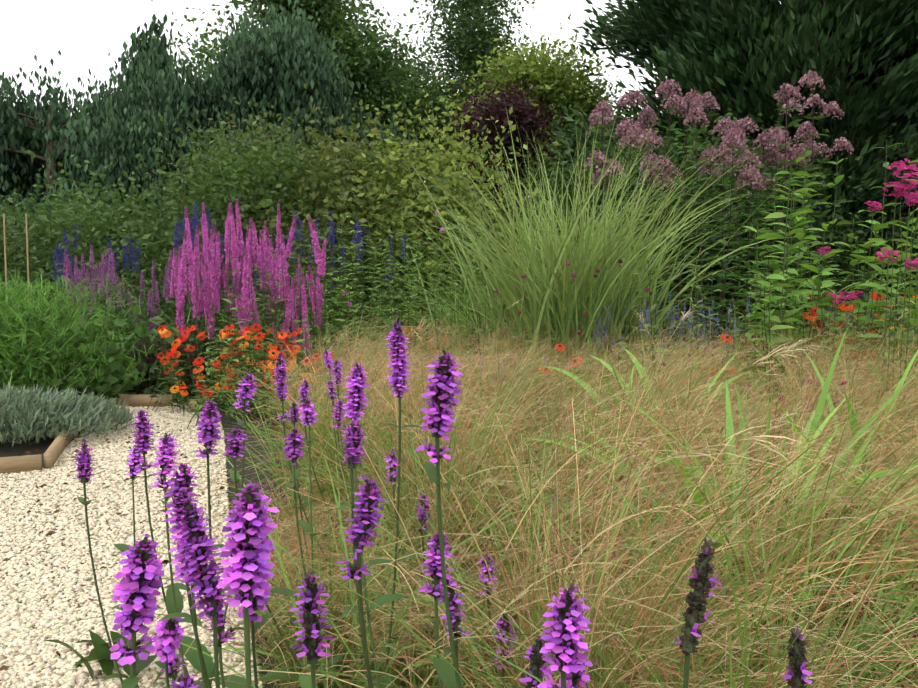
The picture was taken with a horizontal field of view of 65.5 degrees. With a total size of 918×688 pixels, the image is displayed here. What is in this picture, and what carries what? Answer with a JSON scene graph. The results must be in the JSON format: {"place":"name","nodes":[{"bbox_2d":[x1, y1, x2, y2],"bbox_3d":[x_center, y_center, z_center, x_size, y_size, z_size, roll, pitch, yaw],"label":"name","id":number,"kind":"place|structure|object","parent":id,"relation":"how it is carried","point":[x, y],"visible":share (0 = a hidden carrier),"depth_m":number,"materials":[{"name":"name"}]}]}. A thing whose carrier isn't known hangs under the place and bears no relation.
{"place":"outdoors","nodes":[
{"label":"outdoors","id":0,"kind":"place"},
{"bbox_2d":[0,403,331,687],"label":"gravel path","id":1,"kind":"structure","parent":0,"point":[97,518],"depth_m":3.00,"materials":[{"name":"beige gravel"}]},
{"bbox_2d":[0,0,905,285],"label":"sky","id":2,"kind":"structure","parent":0,"point":[84,32],"materials":[{"name":"white"}]},
{"bbox_2d":[0,297,917,687],"bbox_3d":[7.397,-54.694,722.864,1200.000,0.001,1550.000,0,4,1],"label":"ground","id":3,"kind":"structure","parent":0,"point":[42,445],"depth_m":4.10,"materials":[{"name":"soil"}]},
{"bbox_2d":[0,392,209,473],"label":"edging boards","id":4,"kind":"object","parent":3,"relation":"on","point":[26,463],"visible":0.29,"depth_m":3.78,"materials":[{"name":"brown wood"}]},
{"bbox_2d":[0,214,259,447],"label":"shrubs","id":5,"kind":"object","parent":3,"relation":"on","point":[26,412],"depth_m":5.34,"materials":[{"name":"green plant"}]},
{"bbox_2d":[44,318,811,687],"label":"purple flowers","id":6,"kind":"object","parent":3,"relation":"on","point":[127,584],"depth_m":0.77,"materials":[{"name":"purple plant"}]},
{"bbox_2d":[0,0,907,353],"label":"shrubs","id":7,"kind":"object","parent":3,"relation":"on","point":[468,124],"visible":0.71,"depth_m":10.14,"materials":[{"name":"green plant"}]},
{"bbox_2d":[0,0,917,336],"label":"trees","id":8,"kind":"object","parent":3,"relation":"on","point":[262,68],"visible":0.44,"depth_m":12.76,"materials":[{"name":"green plant"}]},
{"bbox_2d":[0,0,917,351],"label":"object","id":9,"kind":"object","parent":3,"relation":"on","point":[52,166],"depth_m":10.90,"materials":[{"name":"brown plant"}]},
{"bbox_2d":[6,70,917,444],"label":"perennial","id":10,"kind":"object","parent":3,"relation":"on","point":[812,283],"depth_m":6.20,"materials":[{"name":"plant"}]},
{"bbox_2d":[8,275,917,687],"bbox_3d":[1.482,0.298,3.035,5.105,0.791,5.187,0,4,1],"label":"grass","id":11,"kind":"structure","parent":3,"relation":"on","point":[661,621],"depth_m":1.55,"materials":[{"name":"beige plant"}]},
{"bbox_2d":[111,298,917,687],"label":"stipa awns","id":12,"kind":"object","parent":3,"relation":"on","point":[655,484],"visible":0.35,"depth_m":1.57,"materials":[{"name":"beige plant"}]},
{"bbox_2d":[159,210,911,444],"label":"flower centres","id":13,"kind":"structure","parent":3,"relation":"on","point":[584,313],"depth_m":4.66,"materials":[{"name":"brown plant"}]},
{"bbox_2d":[357,100,801,426],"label":"ornamental grass","id":14,"kind":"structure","parent":3,"relation":"on","point":[557,282],"depth_m":4.82,"materials":[{"name":"green plant"}]},
{"bbox_2d":[398,111,917,348],"bbox_3d":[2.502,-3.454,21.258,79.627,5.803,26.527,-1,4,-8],"label":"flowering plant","id":15,"kind":"object","parent":3,"relation":"on","point":[843,263],"depth_m":9.93,"materials":[{"name":"green plant"}]},
{"bbox_2d":[404,327,917,686],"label":"strap leaf plant","id":16,"kind":"object","parent":3,"relation":"on","point":[824,396],"visible":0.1,"depth_m":1.82,"materials":[{"name":"green plant"}]}
]}

